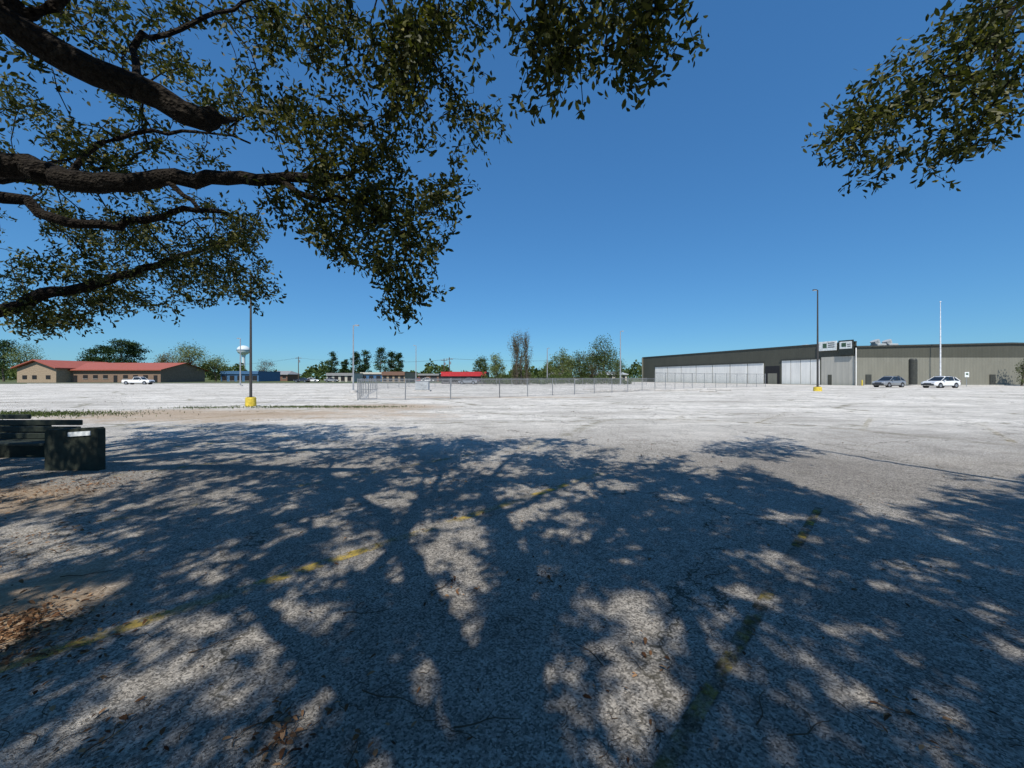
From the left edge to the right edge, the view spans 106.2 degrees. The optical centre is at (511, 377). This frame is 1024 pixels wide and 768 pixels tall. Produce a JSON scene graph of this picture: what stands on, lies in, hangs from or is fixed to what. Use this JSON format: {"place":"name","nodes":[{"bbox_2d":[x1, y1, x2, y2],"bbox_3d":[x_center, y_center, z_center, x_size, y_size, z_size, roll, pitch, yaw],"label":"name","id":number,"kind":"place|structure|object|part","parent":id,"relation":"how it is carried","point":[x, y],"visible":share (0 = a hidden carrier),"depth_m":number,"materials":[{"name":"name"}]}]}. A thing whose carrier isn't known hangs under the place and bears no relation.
{"place":"outdoors","nodes":[
{"label":"outdoors","id":0,"kind":"place"},
{"bbox_2d":[237,345,248,364],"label":"water tower","id":1,"kind":"structure","parent":0,"point":[244,351],"depth_m":417.11,"materials":[{"name":"metal"}]},
{"bbox_2d":[280,375,299,380],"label":"walls","id":2,"kind":"structure","parent":0,"point":[291,377],"depth_m":171.65,"materials":[{"name":"brown brick"}]},
{"bbox_2d":[276,371,301,374],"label":"roof","id":3,"kind":"structure","parent":2,"relation":"on","point":[287,373],"depth_m":173.25,"materials":[{"name":"white metal"}]},
{"bbox_2d":[382,372,415,381],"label":"walls","id":4,"kind":"structure","parent":0,"point":[409,375],"depth_m":128.11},
{"bbox_2d":[383,375,403,381],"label":"shopfront windows","id":5,"kind":"structure","parent":4,"relation":"attached to","point":[390,376],"depth_m":124.92,"materials":[{"name":"glass"}]},
{"bbox_2d":[381,372,415,374],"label":"parapet","id":6,"kind":"structure","parent":4,"relation":"on","point":[392,373],"depth_m":124.60,"materials":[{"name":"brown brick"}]},
{"bbox_2d":[0,378,802,384],"bbox_3d":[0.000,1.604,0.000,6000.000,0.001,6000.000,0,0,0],"label":"ground","id":7,"kind":"structure","parent":0,"point":[7,381],"depth_m":122.66,"materials":[{"name":"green plant"}]},
{"bbox_2d":[0,339,23,381],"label":"pine tree","id":8,"kind":"object","parent":7,"relation":"on","point":[4,343],"visible":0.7,"depth_m":149.82,"materials":[{"name":"green plant"}]},
{"bbox_2d":[1,342,50,377],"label":"spring tree","id":9,"kind":"object","parent":7,"relation":"on","point":[16,357],"visible":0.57,"depth_m":147.74,"materials":[{"name":"green plant"}]},
{"bbox_2d":[17,362,70,382],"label":"gable end","id":10,"kind":"structure","parent":7,"relation":"on","point":[40,371],"depth_m":121.00,"materials":[{"name":"beige brick"}]},
{"bbox_2d":[22,375,50,378],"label":"gable end windows","id":11,"kind":"structure","parent":10,"relation":"in","point":[35,376],"depth_m":120.91,"materials":[{"name":"black glass"}]},
{"bbox_2d":[10,359,107,368],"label":"gable end roof","id":12,"kind":"structure","parent":10,"relation":"on","point":[58,364],"depth_m":123.65,"materials":[{"name":"red metal"}]},
{"bbox_2d":[76,348,101,361],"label":"pine tree","id":13,"kind":"object","parent":7,"relation":"on","point":[93,354],"visible":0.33,"depth_m":158.47,"materials":[{"name":"green plant"}]},
{"bbox_2d":[86,345,117,362],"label":"pine tree","id":14,"kind":"object","parent":7,"relation":"on","point":[103,349],"visible":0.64,"depth_m":156.67,"materials":[{"name":"green plant"}]},
{"bbox_2d":[102,337,139,362],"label":"pine tree","id":15,"kind":"object","parent":7,"relation":"on","point":[119,348],"visible":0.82,"depth_m":149.20,"materials":[{"name":"green plant"}]},
{"bbox_2d":[113,341,151,362],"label":"pine tree","id":16,"kind":"object","parent":7,"relation":"on","point":[134,348],"visible":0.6,"depth_m":154.81,"materials":[{"name":"green plant"}]},
{"bbox_2d":[71,363,204,381],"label":"walls","id":17,"kind":"structure","parent":7,"relation":"on","point":[184,372],"depth_m":125.00,"materials":[{"name":"brown brick"}]},
{"bbox_2d":[73,375,156,381],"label":"windows and doors","id":18,"kind":"structure","parent":17,"relation":"attached to","point":[105,377],"depth_m":124.92,"materials":[{"name":"glass"}]},
{"bbox_2d":[68,363,208,370],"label":"roof","id":19,"kind":"structure","parent":17,"relation":"on","point":[122,366],"depth_m":128.39,"materials":[{"name":"red metal"}]},
{"bbox_2d":[154,351,185,362],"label":"spring tree","id":20,"kind":"object","parent":7,"relation":"on","point":[165,360],"visible":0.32,"depth_m":149.03,"materials":[{"name":"green plant"}]},
{"bbox_2d":[167,339,216,371],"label":"spring tree","id":21,"kind":"object","parent":7,"relation":"on","point":[186,356],"visible":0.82,"depth_m":139.25,"materials":[{"name":"green plant"}]},
{"bbox_2d":[196,354,229,381],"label":"spring tree","id":22,"kind":"object","parent":7,"relation":"on","point":[214,368],"visible":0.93,"depth_m":149.75,"materials":[{"name":"green plant"}]},
{"bbox_2d":[221,372,279,381],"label":"walls","id":23,"kind":"structure","parent":7,"relation":"on","point":[267,376],"depth_m":151.13,"materials":[{"name":"blue metal"}]},
{"bbox_2d":[222,376,256,380],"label":"shopfront windows","id":24,"kind":"structure","parent":23,"relation":"attached to","point":[224,378],"depth_m":149.92,"materials":[{"name":"glass"}]},
{"bbox_2d":[220,371,275,373],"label":"parapet","id":25,"kind":"structure","parent":23,"relation":"on","point":[237,372],"depth_m":149.60,"materials":[{"name":"blue metal"}]},
{"bbox_2d":[255,359,274,370],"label":"spring tree","id":26,"kind":"object","parent":7,"relation":"on","point":[264,367],"visible":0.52,"depth_m":169.95,"materials":[{"name":"green plant"}]},
{"bbox_2d":[293,378,309,381],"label":"parked sedan","id":27,"kind":"object","parent":7,"relation":"on","point":[302,380],"visible":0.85,"depth_m":127.18,"materials":[{"name":"paint"}]},
{"bbox_2d":[307,378,319,381],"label":"parked sedan","id":28,"kind":"object","parent":7,"relation":"on","point":[313,380],"visible":0.66,"depth_m":129.24,"materials":[{"name":"white paint"}]},
{"bbox_2d":[0,359,641,379],"bbox_3d":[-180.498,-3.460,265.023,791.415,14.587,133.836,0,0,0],"label":"distant tree line","id":29,"kind":"object","parent":7,"relation":"on","point":[632,372],"visible":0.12,"depth_m":215.77,"materials":[{"name":"green plant"}]},
{"bbox_2d":[324,378,339,381],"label":"parked sedan","id":30,"kind":"object","parent":7,"relation":"on","point":[330,379],"visible":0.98,"depth_m":134.22,"materials":[{"name":"silver metal"}]},
{"bbox_2d":[324,351,341,372],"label":"pine tree","id":31,"kind":"object","parent":7,"relation":"on","point":[331,362],"visible":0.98,"depth_m":169.66,"materials":[{"name":"green plant"}]},
{"bbox_2d":[338,359,348,372],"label":"pine tree","id":32,"kind":"object","parent":7,"relation":"on","point":[343,366],"visible":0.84,"depth_m":171.37,"materials":[{"name":"green plant"}]},
{"bbox_2d":[327,374,362,381],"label":"walls","id":33,"kind":"structure","parent":7,"relation":"on","point":[358,376],"depth_m":141.64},
{"bbox_2d":[328,376,350,380],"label":"shopfront windows","id":34,"kind":"structure","parent":33,"relation":"attached to","point":[343,378],"depth_m":139.92,"materials":[{"name":"glass"}]},
{"bbox_2d":[326,373,362,375],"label":"parapet","id":35,"kind":"structure","parent":33,"relation":"on","point":[339,374],"depth_m":139.60,"materials":[{"name":"grey metal"}]},
{"bbox_2d":[345,351,363,372],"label":"pine tree","id":36,"kind":"object","parent":7,"relation":"on","point":[357,357],"visible":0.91,"depth_m":159.71,"materials":[{"name":"green plant"}]},
{"bbox_2d":[359,349,371,371],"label":"pine tree","id":37,"kind":"object","parent":7,"relation":"on","point":[367,366],"visible":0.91,"depth_m":164.56,"materials":[{"name":"green plant"}]},
{"bbox_2d":[363,374,381,381],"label":"walls","id":38,"kind":"structure","parent":7,"relation":"on","point":[368,375],"depth_m":150.00,"materials":[{"name":"blue metal"}]},
{"bbox_2d":[360,372,380,373],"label":"parapet","id":39,"kind":"structure","parent":38,"relation":"on","point":[371,372],"depth_m":149.85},
{"bbox_2d":[363,376,380,380],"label":"shopfront windows","id":40,"kind":"structure","parent":38,"relation":"attached to","point":[364,377],"depth_m":149.92,"materials":[{"name":"glass"}]},
{"bbox_2d":[373,347,388,371],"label":"pine tree","id":41,"kind":"object","parent":7,"relation":"on","point":[377,366],"visible":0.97,"depth_m":159.70,"materials":[{"name":"green plant"}]},
{"bbox_2d":[386,352,397,371],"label":"pine tree","id":42,"kind":"object","parent":7,"relation":"on","point":[391,355],"visible":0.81,"depth_m":164.72,"materials":[{"name":"green plant"}]},
{"bbox_2d":[390,352,403,371],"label":"pine tree","id":43,"kind":"object","parent":7,"relation":"on","point":[400,365],"visible":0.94,"depth_m":159.41,"materials":[{"name":"green plant"}]},
{"bbox_2d":[472,353,489,371],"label":"green tree","id":44,"kind":"object","parent":7,"relation":"on","point":[481,364],"visible":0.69,"depth_m":119.47,"materials":[{"name":"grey plant"}]},
{"bbox_2d":[537,361,559,378],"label":"green tree","id":45,"kind":"object","parent":7,"relation":"on","point":[545,370],"visible":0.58,"depth_m":119.94,"materials":[{"name":"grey plant"}]},
{"bbox_2d":[642,339,1023,384],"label":"metal warehouse","id":46,"kind":"structure","parent":7,"relation":"on","point":[846,362],"depth_m":80.13,"materials":[{"name":"grey metal"}]},
{"bbox_2d":[655,363,763,383],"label":"white roll doors","id":47,"kind":"structure","parent":46,"relation":"in","point":[755,368],"depth_m":109.99,"materials":[{"name":"metal"}]},
{"bbox_2d":[782,359,819,384],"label":"tall white doors","id":48,"kind":"structure","parent":46,"relation":"in","point":[790,368],"depth_m":88.25,"materials":[{"name":"metal"}]},
{"bbox_2d":[866,375,995,384],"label":"doors","id":49,"kind":"structure","parent":46,"relation":"in","point":[868,377],"depth_m":77.84,"materials":[{"name":"metal"}]},
{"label":"utility pole","id":50,"kind":"object","parent":7,"relation":"on","visible":0},
{"bbox_2d":[236,358,553,364],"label":"power lines","id":51,"kind":"object","parent":50,"relation":"attached to","point":[372,362],"visible":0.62,"depth_m":159.19,"materials":[{"name":"brown metal"}]},
{"bbox_2d":[413,381,431,390],"bbox_3d":[-10.438,0.990,44.876,1.900,1.220,1.100,0,0,0],"label":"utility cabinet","id":52,"kind":"object","parent":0,"point":[419,385],"visible":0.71,"depth_m":44.45,"materials":[{"name":"metal"}]},
{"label":"doors","id":53,"kind":"part","parent":52,"relation":"part of","materials":[{"name":"white metal"}]},
{"bbox_2d":[418,374,440,381],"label":"shed","id":54,"kind":"structure","parent":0,"point":[431,376],"depth_m":150.00,"materials":[{"name":"white metal"}]},
{"bbox_2d":[420,376,436,380],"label":"shopfront windows","id":55,"kind":"structure","parent":54,"relation":"in","point":[421,377],"depth_m":149.94,"materials":[{"name":"glass"}]},
{"bbox_2d":[0,382,1023,767],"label":"parking lot","id":56,"kind":"structure","parent":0,"point":[908,444],"depth_m":3.09,"materials":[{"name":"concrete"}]},
{"bbox_2d":[0,414,51,457],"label":"park bench","id":57,"kind":"object","parent":56,"relation":"on","point":[21,451],"visible":0.32,"depth_m":7.68,"materials":[{"name":"black metal"}]},
{"bbox_2d":[0,420,105,470],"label":"park bench","id":58,"kind":"object","parent":56,"relation":"on","point":[73,448],"visible":1,"depth_m":6.60,"materials":[{"name":"black concrete"}]},
{"bbox_2d":[121,377,154,384],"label":"parked pickup truck","id":59,"kind":"object","parent":56,"relation":"on","point":[142,380],"visible":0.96,"depth_m":87.28,"materials":[{"name":"white paint"}]},
{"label":"windows","id":60,"kind":"part","parent":59,"relation":"part of","materials":[{"name":"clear glass"}]},
{"bbox_2d":[0,404,448,419],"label":"grass tufts","id":61,"kind":"object","parent":56,"relation":"on","point":[39,413],"visible":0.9,"depth_m":17.37,"materials":[{"name":"green plant"}]},
{"bbox_2d":[237,338,242,385],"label":"street lamp","id":62,"kind":"object","parent":56,"relation":"on","point":[240,362],"visible":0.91,"depth_m":69.94,"materials":[{"name":"metal"}]},
{"bbox_2d":[0,0,480,346],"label":"live oak tree","id":63,"kind":"object","parent":56,"relation":"on","point":[19,27],"visible":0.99,"depth_m":5.39,"materials":[{"name":"green plant"}]},
{"bbox_2d":[245,271,256,406],"bbox_3d":[-14.966,-2.191,21.418,1.380,7.582,0.540,0,0,0],"label":"street lamp","id":64,"kind":"object","parent":56,"relation":"on","point":[250,400],"visible":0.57,"depth_m":21.36,"materials":[{"name":"grey metal"}]},
{"bbox_2d":[349,325,358,392],"bbox_3d":[-16.809,-2.010,40.974,1.030,7.220,0.840,0,0,0],"label":"street lamp","id":65,"kind":"object","parent":56,"relation":"on","point":[352,391],"visible":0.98,"depth_m":40.92,"materials":[{"name":"metal"}]},
{"bbox_2d":[358,378,417,398],"bbox_3d":[-15.491,0.841,45.673,4.415,1.521,38.483,0,0,-8],"label":"chain link fence","id":66,"kind":"object","parent":56,"relation":"on","point":[361,384],"visible":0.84,"depth_m":52.32,"materials":[{"name":"metal"}]},
{"bbox_2d":[441,373,488,383],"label":"walls","id":67,"kind":"structure","parent":56,"relation":"on","point":[459,377],"depth_m":95.00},
{"bbox_2d":[443,376,483,382],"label":"shopfront windows","id":68,"kind":"structure","parent":67,"relation":"attached to","point":[453,377],"depth_m":94.92,"materials":[{"name":"glass"}]},
{"bbox_2d":[441,372,489,375],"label":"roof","id":69,"kind":"structure","parent":67,"relation":"on","point":[461,373],"depth_m":94.60,"materials":[{"name":"red metal"}]},
{"bbox_2d":[458,378,479,383],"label":"parked sedan","id":70,"kind":"object","parent":56,"relation":"on","point":[464,382],"visible":0.69,"depth_m":89.22,"materials":[{"name":"silver metal"}]},
{"bbox_2d":[266,0,709,173],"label":"live oak tree","id":71,"kind":"object","parent":56,"relation":"on","point":[411,38],"visible":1,"depth_m":4.37,"materials":[{"name":"green plant"}]},
{"bbox_2d":[488,352,506,383],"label":"spring tree","id":72,"kind":"object","parent":56,"relation":"on","point":[494,369],"visible":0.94,"depth_m":89.75,"materials":[{"name":"green plant"}]},
{"bbox_2d":[357,378,654,399],"bbox_3d":[4.192,0.840,35.859,34.852,1.521,2.952,0,0,-36],"label":"chain link fence","id":73,"kind":"object","parent":56,"relation":"on","point":[527,383],"visible":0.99,"depth_m":29.66,"materials":[{"name":"metal"}]},
{"bbox_2d":[359,380,376,398],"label":"fence gate","id":74,"kind":"structure","parent":73,"relation":"attached to","point":[368,389],"depth_m":26.85,"materials":[{"name":"metal"}]},
{"bbox_2d":[0,395,1016,695],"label":"parking stripes","id":75,"kind":"object","parent":56,"relation":"on","point":[136,623],"visible":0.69,"depth_m":3.04,"materials":[{"name":"yellow paint"}]},
{"bbox_2d":[0,436,1020,767],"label":"leaf litter","id":76,"kind":"object","parent":56,"relation":"on","point":[36,630],"visible":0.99,"depth_m":2.32,"materials":[{"name":"brown plant"}]},
{"bbox_2d":[0,483,1023,767],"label":"fallen twigs","id":77,"kind":"object","parent":56,"relation":"on","point":[492,711],"visible":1,"depth_m":1.87,"materials":[{"name":"brown wood"}]},
{"bbox_2d":[508,332,522,384],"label":"vine covered tree","id":78,"kind":"object","parent":56,"relation":"on","point":[516,344],"visible":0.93,"depth_m":84.79,"materials":[{"name":"green plant"}]},
{"bbox_2d":[511,335,531,384],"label":"vine covered tree","id":79,"kind":"object","parent":56,"relation":"on","point":[521,374],"visible":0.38,"depth_m":87.90,"materials":[{"name":"green plant"}]},
{"bbox_2d":[27,383,1023,385],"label":"kerb","id":80,"kind":"structure","parent":56,"relation":"on","point":[355,383],"depth_m":99.10,"materials":[{"name":"concrete"}]},
{"bbox_2d":[519,328,533,384],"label":"vine covered tree","id":81,"kind":"object","parent":56,"relation":"on","point":[526,361],"visible":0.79,"depth_m":85.79,"materials":[{"name":"green plant"}]},
{"bbox_2d":[423,378,646,386],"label":"chain link fence","id":82,"kind":"object","parent":56,"relation":"on","point":[540,383],"visible":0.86,"depth_m":74.62,"materials":[{"name":"metal"}]},
{"bbox_2d":[547,348,548,383],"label":"street lamp","id":83,"kind":"object","parent":56,"relation":"on","point":[547,363],"visible":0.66,"depth_m":94.90,"materials":[{"name":"metal"}]},
{"bbox_2d":[480,370,631,383],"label":"hedge","id":84,"kind":"object","parent":56,"relation":"on","point":[568,375],"visible":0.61,"depth_m":90.10,"materials":[{"name":"green plant"}]},
{"bbox_2d":[550,347,576,381],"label":"spring tree","id":85,"kind":"object","parent":56,"relation":"on","point":[569,362],"visible":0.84,"depth_m":109.57,"materials":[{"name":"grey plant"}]},
{"bbox_2d":[550,357,589,379],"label":"spring tree","id":86,"kind":"object","parent":56,"relation":"on","point":[569,370],"visible":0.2,"depth_m":117.76,"materials":[{"name":"green plant"}]},
{"bbox_2d":[571,349,591,379],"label":"spring tree","id":87,"kind":"object","parent":56,"relation":"on","point":[584,371],"visible":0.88,"depth_m":110.55,"materials":[{"name":"green plant"}]},
{"bbox_2d":[580,348,602,378],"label":"spring tree","id":88,"kind":"object","parent":56,"relation":"on","point":[594,372],"visible":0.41,"depth_m":119.30,"materials":[{"name":"green plant"}]},
{"bbox_2d":[586,333,619,378],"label":"green tree","id":89,"kind":"object","parent":56,"relation":"on","point":[602,363],"visible":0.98,"depth_m":104.41,"materials":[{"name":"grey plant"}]},
{"bbox_2d":[609,357,627,377],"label":"spring tree","id":90,"kind":"object","parent":56,"relation":"on","point":[616,371],"visible":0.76,"depth_m":128.76,"materials":[{"name":"green plant"}]},
{"bbox_2d":[619,331,623,385],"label":"street lamp","id":91,"kind":"object","parent":56,"relation":"on","point":[620,359],"visible":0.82,"depth_m":72.39,"materials":[{"name":"metal"}]},
{"bbox_2d":[583,388,731,391],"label":"wheel stops","id":92,"kind":"object","parent":56,"relation":"on","point":[632,390],"visible":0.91,"depth_m":46.75,"materials":[{"name":"concrete"}]},
{"bbox_2d":[655,372,765,388],"bbox_3d":[30.966,0.465,59.087,31.457,2.271,1.601,0,0,-34],"label":"chain link fence","id":93,"kind":"object","parent":56,"relation":"on","point":[715,376],"visible":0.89,"depth_m":58.69,"materials":[{"name":"metal"}]},
{"bbox_2d":[655,507,819,767],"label":"mossy pavement seam","id":94,"kind":"object","parent":56,"relation":"on","point":[717,665],"visible":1,"depth_m":2.17,"materials":[{"name":"green plant"}]},
{"bbox_2d":[812,289,821,390],"bbox_3d":[35.587,-4.332,44.876,0.980,11.864,0.840,0,0,0],"label":"street lamp","id":95,"kind":"object","parent":56,"relation":"on","point":[817,388],"visible":0.93,"depth_m":44.81,"materials":[{"name":"grey metal"}]},
{"bbox_2d":[872,376,905,386],"bbox_3d":[61.552,0.674,62.828,5.065,1.914,2.267,0,0,-15],"label":"parked suv","id":96,"kind":"object","parent":56,"relation":"on","point":[889,381],"visible":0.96,"depth_m":62.19,"materials":[{"name":"silver metal"}]},
{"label":"windows","id":97,"kind":"part","parent":96,"relation":"part of","materials":[{"name":"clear glass"}]},
{"bbox_2d":[802,0,1023,197],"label":"live oak tree","id":98,"kind":"object","parent":56,"relation":"on","point":[990,37],"visible":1,"depth_m":4.53,"materials":[{"name":"green plant"}]},
{"bbox_2d":[908,358,917,385],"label":"steel tank","id":99,"kind":"object","parent":56,"relation":"on","point":[912,371],"visible":1,"depth_m":74.57,"materials":[{"name":"metal"}]},
{"bbox_2d":[939,301,940,375],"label":"flagpole","id":100,"kind":"object","parent":56,"relation":"on","point":[940,338],"visible":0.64,"depth_m":75.93,"materials":[{"name":"metal"}]},
{"bbox_2d":[921,376,960,387],"bbox_3d":[65.605,0.674,58.901,5.065,1.914,2.267,0,0,-10],"label":"parked suv","id":101,"kind":"object","parent":56,"relation":"on","point":[943,381],"visible":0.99,"depth_m":58.21,"materials":[{"name":"white paint"}]},
{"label":"windows","id":102,"kind":"part","parent":101,"relation":"part of","materials":[{"name":"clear glass"}]},
{"bbox_2d":[965,372,968,386],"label":"parking sign","id":103,"kind":"object","parent":56,"relation":"on","point":[966,374],"visible":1,"depth_m":67.24,"materials":[{"name":"metal"}]},
{"bbox_2d":[1012,359,1023,385],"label":"leafing sapling","id":104,"kind":"object","parent":56,"relation":"on","point":[1018,370],"visible":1,"depth_m":72.12,"materials":[{"name":"green plant"}]},
{"bbox_2d":[0,0,1023,377],"label":"sky","id":105,"kind":"structure","parent":0,"point":[697,219],"materials":[{"name":"blue"}]},
{"bbox_2d":[4,385,1023,420],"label":"pavement weeds","id":106,"kind":"object","parent":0,"point":[535,386],"visible":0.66,"depth_m":35.48,"materials":[{"name":"green plant"}]}
]}

